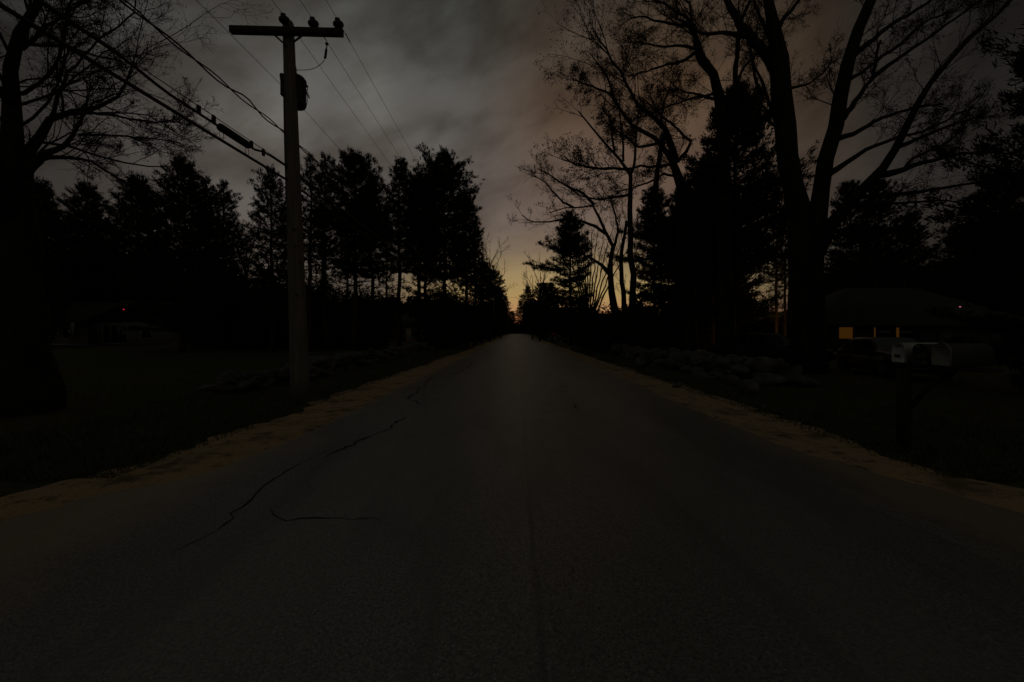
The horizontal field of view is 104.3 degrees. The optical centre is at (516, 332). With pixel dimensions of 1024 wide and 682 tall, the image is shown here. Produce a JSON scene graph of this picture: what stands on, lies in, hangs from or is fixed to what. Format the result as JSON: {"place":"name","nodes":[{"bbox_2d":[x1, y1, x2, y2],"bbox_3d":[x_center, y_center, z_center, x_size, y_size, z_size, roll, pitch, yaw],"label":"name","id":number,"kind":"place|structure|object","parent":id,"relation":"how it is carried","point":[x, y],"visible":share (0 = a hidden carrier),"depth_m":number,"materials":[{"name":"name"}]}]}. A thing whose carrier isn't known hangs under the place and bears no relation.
{"place":"outdoors","nodes":[
{"label":"outdoors","id":0,"kind":"place"},
{"bbox_2d":[0,334,506,519],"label":"shoulder","id":1,"kind":"object","parent":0,"point":[225,450],"visible":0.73,"depth_m":4.90},
{"bbox_2d":[508,311,517,333],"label":"pine tree","id":2,"kind":"object","parent":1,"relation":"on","point":[512,318],"visible":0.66,"depth_m":249.01,"materials":[{"name":"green plant"}]},
{"bbox_2d":[477,242,518,341],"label":"bare tree","id":3,"kind":"object","parent":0,"point":[490,315],"visible":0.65,"depth_m":57.91,"materials":[{"name":"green plant"}]},
{"bbox_2d":[492,284,510,337],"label":"bare tree","id":4,"kind":"object","parent":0,"point":[500,315],"visible":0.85,"depth_m":83.95,"materials":[{"name":"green plant"}]},
{"bbox_2d":[0,334,1023,681],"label":"road","id":5,"kind":"structure","parent":0,"point":[516,508],"depth_m":2.52,"materials":[{"name":"grey asphalt"}]},
{"bbox_2d":[0,334,1023,496],"bbox_3d":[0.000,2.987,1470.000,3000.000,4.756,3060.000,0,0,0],"label":"ground","id":6,"kind":"structure","parent":0,"point":[69,353],"depth_m":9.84,"materials":[{"name":"green plant"}]},
{"bbox_2d":[33,175,106,307],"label":"pine tree","id":7,"kind":"object","parent":6,"relation":"on","point":[49,213],"visible":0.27,"depth_m":50.67,"materials":[{"name":"green plant"}]},
{"bbox_2d":[50,177,143,303],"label":"pine tree","id":8,"kind":"object","parent":6,"relation":"on","point":[92,199],"visible":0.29,"depth_m":55.02,"materials":[{"name":"green plant"}]},
{"bbox_2d":[72,170,182,301],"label":"pine tree","id":9,"kind":"object","parent":6,"relation":"on","point":[115,229],"visible":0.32,"depth_m":55.33,"materials":[{"name":"green plant"}]},
{"bbox_2d":[52,300,211,345],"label":"house","id":10,"kind":"structure","parent":6,"relation":"on","point":[96,323],"depth_m":43.50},
{"bbox_2d":[62,327,77,337],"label":"window","id":11,"kind":"structure","parent":10,"relation":"in","point":[66,331],"depth_m":46.87,"materials":[{"name":"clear glass"}]},
{"bbox_2d":[102,325,127,343],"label":"window","id":12,"kind":"structure","parent":10,"relation":"in","point":[111,334],"depth_m":43.46,"materials":[{"name":"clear glass"}]},
{"bbox_2d":[141,326,151,338],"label":"window","id":13,"kind":"structure","parent":10,"relation":"in","point":[144,334],"depth_m":43.46,"materials":[{"name":"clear glass"}]},
{"bbox_2d":[0,0,272,417],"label":"bare tree","id":14,"kind":"object","parent":6,"relation":"on","point":[32,381],"visible":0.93,"depth_m":7.27,"materials":[{"name":"brown plant"}]},
{"bbox_2d":[113,151,251,351],"bbox_3d":[-23.427,-5.555,28.176,7.838,14.026,7.873,0,0,0],"label":"pine tree","id":15,"kind":"object","parent":6,"relation":"on","point":[163,265],"visible":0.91,"depth_m":27.25,"materials":[{"name":"green plant"}]},
{"bbox_2d":[165,175,247,350],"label":"pine tree","id":16,"kind":"object","parent":6,"relation":"on","point":[216,295],"visible":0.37,"depth_m":30.04,"materials":[{"name":"green plant"}]},
{"bbox_2d":[189,177,259,349],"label":"pine tree","id":17,"kind":"object","parent":6,"relation":"on","point":[224,207],"visible":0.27,"depth_m":32.89,"materials":[{"name":"green plant"}]},
{"bbox_2d":[222,216,278,348],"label":"bare tree","id":18,"kind":"object","parent":6,"relation":"on","point":[246,253],"visible":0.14,"depth_m":33.87,"materials":[{"name":"brown plant"}]},
{"bbox_2d":[39,224,471,349],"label":"undergrowth","id":19,"kind":"object","parent":6,"relation":"on","point":[376,328],"visible":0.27,"depth_m":35.20,"materials":[{"name":"green plant"}]},
{"bbox_2d":[220,163,315,351],"bbox_3d":[-18.366,-5.652,29.488,5.957,14.228,6.603,0,0,0],"label":"pine tree","id":20,"kind":"object","parent":6,"relation":"on","point":[271,297],"visible":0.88,"depth_m":29.21,"materials":[{"name":"green plant"}]},
{"bbox_2d":[229,13,343,398],"bbox_3d":[-5.197,-2.763,9.306,2.554,8.909,0.841,0,0,0],"label":"utility pole","id":21,"kind":"object","parent":6,"relation":"on","point":[293,91],"visible":1,"depth_m":9.06,"materials":[{"name":"brown wood"}]},
{"bbox_2d":[0,2,463,299],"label":"telephone cable","id":22,"kind":"object","parent":21,"relation":"attached to","point":[58,40],"visible":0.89,"depth_m":5.64,"materials":[{"name":"rubber"}]},
{"bbox_2d":[35,0,463,296],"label":"telephone cable","id":23,"kind":"object","parent":21,"relation":"attached to","point":[232,134],"visible":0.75,"depth_m":6.54,"materials":[{"name":"rubber"}]},
{"bbox_2d":[119,0,463,288],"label":"service cable","id":24,"kind":"object","parent":21,"relation":"attached to","point":[162,33],"visible":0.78,"depth_m":7.30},
{"bbox_2d":[198,2,416,231],"bbox_3d":[-5.395,-5.510,8.500,0.010,0.309,81.000,0,0,0],"label":"power line","id":25,"kind":"object","parent":21,"relation":"attached to","point":[283,87],"visible":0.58,"depth_m":8.53,"materials":[{"name":"metal"}]},
{"bbox_2d":[272,0,446,240],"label":"power line","id":26,"kind":"object","parent":21,"relation":"attached to","point":[353,113],"visible":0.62,"depth_m":12.38,"materials":[{"name":"metal"}]},
{"bbox_2d":[300,0,474,268],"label":"power line","id":27,"kind":"object","parent":21,"relation":"attached to","point":[371,112],"visible":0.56,"depth_m":12.29,"materials":[{"name":"metal"}]},
{"bbox_2d":[326,0,467,249],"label":"power line","id":28,"kind":"object","parent":21,"relation":"attached to","point":[381,98],"visible":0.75,"depth_m":11.51,"materials":[{"name":"metal"}]},
{"bbox_2d":[267,191,307,281],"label":"pine tree","id":29,"kind":"object","parent":6,"relation":"on","point":[285,240],"visible":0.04,"depth_m":44.42,"materials":[{"name":"green plant"}]},
{"bbox_2d":[275,151,337,350],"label":"pine tree","id":30,"kind":"object","parent":6,"relation":"on","point":[309,174],"visible":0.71,"depth_m":29.86,"materials":[{"name":"green plant"}]},
{"bbox_2d":[304,196,336,341],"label":"pine tree","id":31,"kind":"object","parent":6,"relation":"on","point":[316,269],"visible":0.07,"depth_m":42.84,"materials":[{"name":"green plant"}]},
{"bbox_2d":[304,150,346,349],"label":"pine tree","id":32,"kind":"object","parent":6,"relation":"on","point":[324,312],"visible":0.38,"depth_m":30.76,"materials":[{"name":"green plant"}]},
{"bbox_2d":[194,337,463,393],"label":"stone wall","id":33,"kind":"structure","parent":6,"relation":"on","point":[236,381],"depth_m":12.76,"materials":[{"name":"grey stone"}]},
{"bbox_2d":[336,209,362,297],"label":"pine tree","id":34,"kind":"object","parent":6,"relation":"on","point":[346,279],"visible":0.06,"depth_m":43.81,"materials":[{"name":"green plant"}]},
{"bbox_2d":[313,145,396,350],"bbox_3d":[-12.458,-6.393,31.147,6.319,15.706,6.452,0,0,0],"label":"pine tree","id":35,"kind":"object","parent":6,"relation":"on","point":[352,178],"visible":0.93,"depth_m":30.15,"materials":[{"name":"green plant"}]},
{"bbox_2d":[351,174,395,347],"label":"pine tree","id":36,"kind":"object","parent":6,"relation":"on","point":[378,271],"visible":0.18,"depth_m":35.86,"materials":[{"name":"green plant"}]},
{"bbox_2d":[375,226,400,342],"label":"pine tree","id":37,"kind":"object","parent":6,"relation":"on","point":[388,280],"visible":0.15,"depth_m":45.88,"materials":[{"name":"green plant"}]},
{"bbox_2d":[374,156,425,346],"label":"pine tree","id":38,"kind":"object","parent":6,"relation":"on","point":[395,267],"visible":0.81,"depth_m":32.74,"materials":[{"name":"green plant"}]},
{"bbox_2d":[388,313,430,341],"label":"house","id":39,"kind":"structure","parent":6,"relation":"on","point":[407,335],"depth_m":62.00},
{"bbox_2d":[401,329,405,341],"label":"door","id":40,"kind":"structure","parent":39,"relation":"in","point":[403,333],"depth_m":61.94,"materials":[{"name":"paint"}]},
{"bbox_2d":[411,328,415,336],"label":"window","id":41,"kind":"structure","parent":39,"relation":"in","point":[412,335],"depth_m":61.97,"materials":[{"name":"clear glass"}]},
{"bbox_2d":[392,166,440,341],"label":"pine tree","id":42,"kind":"object","parent":6,"relation":"on","point":[418,284],"visible":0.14,"depth_m":35.83,"materials":[{"name":"green plant"}]},
{"bbox_2d":[396,175,452,341],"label":"pine tree","id":43,"kind":"object","parent":6,"relation":"on","point":[425,280],"visible":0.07,"depth_m":39.54,"materials":[{"name":"green plant"}]},
{"bbox_2d":[397,143,484,348],"bbox_3d":[-6.372,-7.046,33.767,7.882,17.008,7.832,0,0,0],"label":"pine tree","id":44,"kind":"object","parent":6,"relation":"on","point":[445,175],"visible":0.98,"depth_m":32.54,"materials":[{"name":"green plant"}]},
{"bbox_2d":[448,194,488,347],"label":"pine tree","id":45,"kind":"object","parent":6,"relation":"on","point":[468,282],"visible":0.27,"depth_m":36.81,"materials":[{"name":"green plant"}]},
{"bbox_2d":[458,222,495,344],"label":"pine tree","id":46,"kind":"object","parent":6,"relation":"on","point":[480,295],"visible":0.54,"depth_m":43.85,"materials":[{"name":"green plant"}]},
{"bbox_2d":[469,262,496,315],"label":"pine tree","id":47,"kind":"object","parent":6,"relation":"on","point":[485,287],"visible":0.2,"depth_m":79.39,"materials":[{"name":"green plant"}]},
{"bbox_2d":[472,226,511,342],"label":"bare tree","id":48,"kind":"object","parent":6,"relation":"on","point":[481,334],"visible":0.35,"depth_m":51.89,"materials":[{"name":"brown plant"}]},
{"bbox_2d":[487,270,506,322],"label":"pine tree","id":49,"kind":"object","parent":6,"relation":"on","point":[495,281],"visible":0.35,"depth_m":104.15,"materials":[{"name":"green plant"}]},
{"bbox_2d":[496,286,508,324],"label":"pine tree","id":50,"kind":"object","parent":6,"relation":"on","point":[504,302],"visible":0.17,"depth_m":139.10,"materials":[{"name":"green plant"}]},
{"bbox_2d":[504,296,512,333],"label":"pine tree","id":51,"kind":"object","parent":6,"relation":"on","point":[506,310],"visible":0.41,"depth_m":189.70,"materials":[{"name":"green plant"}]},
{"bbox_2d":[252,292,782,341],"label":"woods","id":52,"kind":"object","parent":6,"relation":"on","point":[550,330],"visible":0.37,"depth_m":79.10,"materials":[{"name":"green plant"}]},
{"bbox_2d":[514,301,524,333],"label":"pine tree","id":53,"kind":"object","parent":6,"relation":"on","point":[520,318],"visible":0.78,"depth_m":228.74,"materials":[{"name":"green plant"}]},
{"bbox_2d":[517,286,534,333],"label":"pine tree","id":54,"kind":"object","parent":6,"relation":"on","point":[523,296],"visible":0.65,"depth_m":174.16,"materials":[{"name":"green plant"}]},
{"bbox_2d":[517,272,546,338],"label":"bare tree","id":55,"kind":"object","parent":6,"relation":"on","point":[528,286],"visible":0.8,"depth_m":74.91,"materials":[{"name":"brown plant"}]},
{"bbox_2d":[530,282,547,310],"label":"pine tree","id":56,"kind":"object","parent":6,"relation":"on","point":[537,290],"visible":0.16,"depth_m":109.28,"materials":[{"name":"green plant"}]},
{"bbox_2d":[537,282,560,308],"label":"pine tree","id":57,"kind":"object","parent":6,"relation":"on","point":[546,285],"visible":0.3,"depth_m":84.30,"materials":[{"name":"green plant"}]},
{"bbox_2d":[523,209,599,344],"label":"pine tree","id":58,"kind":"object","parent":6,"relation":"on","point":[558,246],"visible":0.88,"depth_m":43.25,"materials":[{"name":"green plant"}]},
{"bbox_2d":[541,333,582,344],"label":"stone wall","id":59,"kind":"structure","parent":6,"relation":"on","point":[559,338],"depth_m":56.24,"materials":[{"name":"grey stone"}]},
{"bbox_2d":[507,148,651,343],"bbox_3d":[4.200,-5.220,27.158,10.918,13.381,3.839,0,0,-26],"label":"bare tree","id":60,"kind":"object","parent":6,"relation":"on","point":[608,270],"visible":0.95,"depth_m":27.80,"materials":[{"name":"brown plant"}]},
{"bbox_2d":[555,213,636,345],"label":"bare tree","id":61,"kind":"object","parent":6,"relation":"on","point":[586,306],"visible":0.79,"depth_m":39.18,"materials":[{"name":"brown plant"}]},
{"bbox_2d":[534,75,661,341],"bbox_3d":[5.487,-8.120,26.599,9.333,19.154,4.260,0,0,-31],"label":"bare tree","id":62,"kind":"object","parent":6,"relation":"on","point":[633,274],"visible":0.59,"depth_m":27.08,"materials":[{"name":"brown plant"}]},
{"bbox_2d":[533,0,715,351],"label":"bare tree","id":63,"kind":"object","parent":6,"relation":"on","point":[689,321],"visible":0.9,"depth_m":18.05,"materials":[{"name":"brown plant"}]},
{"bbox_2d":[606,184,677,333],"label":"pine tree","id":64,"kind":"object","parent":6,"relation":"on","point":[657,219],"visible":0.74,"depth_m":29.44,"materials":[{"name":"green plant"}]},
{"bbox_2d":[639,359,646,367],"bbox_3d":[5.208,1.319,16.515,0.321,0.408,0.390,0,0,25],"label":"boulder","id":65,"kind":"object","parent":6,"relation":"on","point":[642,363],"visible":0.88,"depth_m":16.41,"materials":[{"name":"grey stone"}]},
{"bbox_2d":[636,241,674,313],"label":"pine tree","id":66,"kind":"object","parent":6,"relation":"on","point":[665,282],"visible":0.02,"depth_m":37.97,"materials":[{"name":"green plant"}]},
{"bbox_2d":[651,183,699,350],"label":"pine tree","id":67,"kind":"object","parent":6,"relation":"on","point":[672,202],"visible":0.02,"depth_m":30.62,"materials":[{"name":"green plant"}]},
{"bbox_2d":[600,341,790,384],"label":"stone wall","id":68,"kind":"structure","parent":6,"relation":"on","point":[700,363],"depth_m":13.29,"materials":[{"name":"grey stone"}]},
{"bbox_2d":[593,0,801,355],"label":"bare tree","id":69,"kind":"object","parent":6,"relation":"on","point":[726,323],"visible":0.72,"depth_m":16.10,"materials":[{"name":"brown plant"}]},
{"bbox_2d":[654,223,757,350],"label":"pine tree","id":70,"kind":"object","parent":6,"relation":"on","point":[671,293],"visible":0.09,"depth_m":26.65,"materials":[{"name":"green plant"}]},
{"bbox_2d":[651,160,786,351],"bbox_3d":[10.892,-4.059,21.755,6.831,11.112,6.319,0,0,22],"label":"conifer","id":71,"kind":"object","parent":6,"relation":"on","point":[706,284],"visible":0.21,"depth_m":21.79,"materials":[{"name":"plant"}]},
{"bbox_2d":[656,76,821,344],"bbox_3d":[9.514,-4.807,17.740,6.421,12.533,5.940,0,0,41],"label":"conifer","id":72,"kind":"object","parent":6,"relation":"on","point":[745,126],"visible":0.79,"depth_m":16.72,"materials":[{"name":"plant"}]},
{"bbox_2d":[739,379,759,394],"bbox_3d":[5.457,1.294,9.307,0.323,0.392,0.456,0,0,-26],"label":"boulder","id":73,"kind":"object","parent":6,"relation":"on","point":[747,386],"visible":0.96,"depth_m":9.23,"materials":[{"name":"grey stone"}]},
{"bbox_2d":[751,372,788,384],"bbox_3d":[6.870,1.283,10.784,0.474,0.373,0.864,0,0,-26],"label":"boulder","id":74,"kind":"object","parent":6,"relation":"on","point":[766,378],"visible":0.95,"depth_m":10.70,"materials":[{"name":"grey stone"}]},
{"bbox_2d":[707,333,836,362],"bbox_3d":[10.905,0.760,17.299,4.630,1.470,2.128,0,0,7],"label":"parked car","id":75,"kind":"object","parent":6,"relation":"on","point":[754,345],"visible":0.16,"depth_m":16.53,"materials":[{"name":"paint"}]},
{"bbox_2d":[757,194,787,332],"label":"pine tree","id":76,"kind":"object","parent":6,"relation":"on","point":[782,278],"visible":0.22,"depth_m":21.92,"materials":[{"name":"green plant"}]},
{"bbox_2d":[768,204,788,336],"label":"pine tree","id":77,"kind":"object","parent":6,"relation":"on","point":[784,321],"visible":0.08,"depth_m":22.47,"materials":[{"name":"green plant"}]},
{"bbox_2d":[787,364,802,375],"bbox_3d":[8.808,1.248,12.636,0.481,0.486,0.405,0,0,0],"label":"boulder","id":78,"kind":"object","parent":6,"relation":"on","point":[797,369],"visible":0.69,"depth_m":12.50,"materials":[{"name":"grey stone"}]},
{"bbox_2d":[570,245,1023,352],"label":"undergrowth","id":79,"kind":"object","parent":6,"relation":"on","point":[599,327],"visible":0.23,"depth_m":29.77,"materials":[{"name":"green plant"}]},
{"bbox_2d":[783,374,821,387],"bbox_3d":[7.491,1.299,10.412,0.667,0.392,1.003,0,0,0],"label":"boulder","id":80,"kind":"object","parent":6,"relation":"on","point":[801,381],"visible":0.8,"depth_m":10.23,"materials":[{"name":"grey stone"}]},
{"bbox_2d":[664,0,1021,373],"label":"bare tree","id":81,"kind":"object","parent":6,"relation":"on","point":[812,227],"visible":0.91,"depth_m":13.39,"materials":[{"name":"brown plant"}]},
{"bbox_2d":[824,179,914,287],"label":"pine tree","id":82,"kind":"object","parent":6,"relation":"on","point":[856,231],"visible":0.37,"depth_m":40.90,"materials":[{"name":"green plant"}]},
{"bbox_2d":[767,288,1023,354],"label":"house","id":83,"kind":"structure","parent":6,"relation":"on","point":[851,313],"depth_m":30.46,"materials":[{"name":"green"}]},
{"bbox_2d":[837,326,853,339],"bbox_3d":[24.750,0.050,29.970,1.210,1.010,0.080,0,0,0],"label":"window","id":84,"kind":"structure","parent":83,"relation":"in","point":[843,332],"depth_m":29.97,"materials":[{"name":"glass"}]},
{"bbox_2d":[876,326,895,336],"bbox_3d":[27.800,0.050,29.970,1.460,1.010,0.080,0,0,0],"label":"window","id":85,"kind":"structure","parent":83,"relation":"in","point":[881,331],"depth_m":29.97,"materials":[{"name":"black glass"}]},
{"bbox_2d":[897,326,919,339],"bbox_3d":[29.500,0.050,29.970,1.660,1.010,0.080,0,0,0],"label":"window","id":86,"kind":"structure","parent":83,"relation":"in","point":[913,332],"depth_m":29.97,"materials":[{"name":"black glass"}]},
{"bbox_2d":[938,329,951,342],"bbox_3d":[32.200,0.750,29.960,1.000,2.000,0.080,0,0,0],"label":"door","id":87,"kind":"structure","parent":83,"relation":"in","point":[946,333],"depth_m":29.92,"materials":[{"name":"paint"}]},
{"bbox_2d":[836,337,957,379],"bbox_3d":[14.299,0.928,15.295,2.128,1.470,4.630,0,0,16],"label":"parked car","id":88,"kind":"object","parent":6,"relation":"on","point":[871,353],"visible":0.68,"depth_m":14.97,"materials":[{"name":"paint"}]},
{"bbox_2d":[843,178,951,287],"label":"pine tree","id":89,"kind":"object","parent":6,"relation":"on","point":[878,186],"visible":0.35,"depth_m":41.73,"materials":[{"name":"green plant"}]},
{"bbox_2d":[886,210,947,291],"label":"pine tree","id":90,"kind":"object","parent":6,"relation":"on","point":[923,249],"visible":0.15,"depth_m":43.89,"materials":[{"name":"green plant"}]},
{"bbox_2d":[894,362,1003,453],"bbox_3d":[4.980,0.949,4.690,0.400,1.122,0.920,0,0,0],"label":"mailbox stand","id":91,"kind":"object","parent":6,"relation":"on","point":[906,404],"visible":0.86,"depth_m":4.92,"materials":[{"name":"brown wood"}]},
{"bbox_2d":[892,342,936,362],"bbox_3d":[5.011,0.251,4.996,0.518,0.248,0.186,0,0,0],"label":"mailbox","id":92,"kind":"object","parent":91,"relation":"on","point":[901,352],"visible":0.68,"depth_m":4.95,"materials":[{"name":"white metal"}]},
{"bbox_2d":[892,342,905,362],"bbox_3d":[4.775,0.251,4.990,0.045,0.248,0.173,0,0,0],"label":"door","id":93,"kind":"structure","parent":92,"relation":"in","point":[898,348],"depth_m":4.97,"materials":[{"name":"white metal"}]},
{"bbox_2d":[912,344,934,363],"bbox_3d":[5.011,0.256,4.731,0.518,0.238,0.186,0,0,0],"label":"mailbox","id":94,"kind":"object","parent":91,"relation":"on","point":[921,353],"visible":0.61,"depth_m":4.70,"materials":[{"name":"black metal"}]},
{"bbox_2d":[912,344,928,363],"bbox_3d":[4.775,0.256,4.725,0.045,0.238,0.173,0,0,0],"label":"door","id":95,"kind":"structure","parent":94,"relation":"in","point":[920,352],"depth_m":4.71,"materials":[{"name":"black metal"}]},
{"bbox_2d":[931,343,993,365],"bbox_3d":[5.011,0.248,4.496,0.518,0.254,0.212,0,0,0],"label":"mailbox","id":96,"kind":"object","parent":91,"relation":"on","point":[962,354],"visible":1,"depth_m":4.40,"materials":[{"name":"paint"}]},
{"bbox_2d":[931,343,951,365],"bbox_3d":[4.775,0.248,4.490,0.045,0.254,0.200,0,0,0],"label":"door","id":97,"kind":"structure","parent":96,"relation":"in","point":[941,353],"depth_m":4.48,"materials":[{"name":"metal"}]},
{"bbox_2d":[898,21,1023,389],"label":"conifer","id":98,"kind":"object","parent":6,"relation":"on","point":[992,231],"visible":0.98,"depth_m":9.92,"materials":[{"name":"plant"}]},
{"bbox_2d":[928,173,1023,316],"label":"pine tree","id":99,"kind":"object","parent":6,"relation":"on","point":[991,190],"visible":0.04,"depth_m":41.73,"materials":[{"name":"green plant"}]},
{"bbox_2d":[0,0,1023,323],"label":"sky","id":100,"kind":"structure","parent":0,"point":[462,76],"materials":[{"name":"grey"}]},
{"bbox_2d":[520,251,554,340],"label":"bare tree","id":101,"kind":"object","parent":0,"point":[538,308],"visible":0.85,"depth_m":61.96,"materials":[{"name":"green plant"}]},
{"bbox_2d":[672,381,681,386],"bbox_3d":[4.279,1.390,10.600,0.282,0.150,0.226,0,0,-43],"label":"boulder","id":102,"kind":"object","parent":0,"point":[678,384],"visible":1,"depth_m":10.54,"materials":[{"name":"grey stone"}]},
{"bbox_2d":[721,374,740,385],"bbox_3d":[5.918,1.318,10.874,0.522,0.355,0.407,0,0,0],"label":"boulder","id":103,"kind":"object","parent":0,"point":[731,379],"visible":0.83,"depth_m":10.74,"materials":[{"name":"grey stone"}]},
{"bbox_2d":[526,334,1023,512],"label":"shoulder","id":104,"kind":"object","parent":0,"point":[785,434],"visible":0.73,"depth_m":5.35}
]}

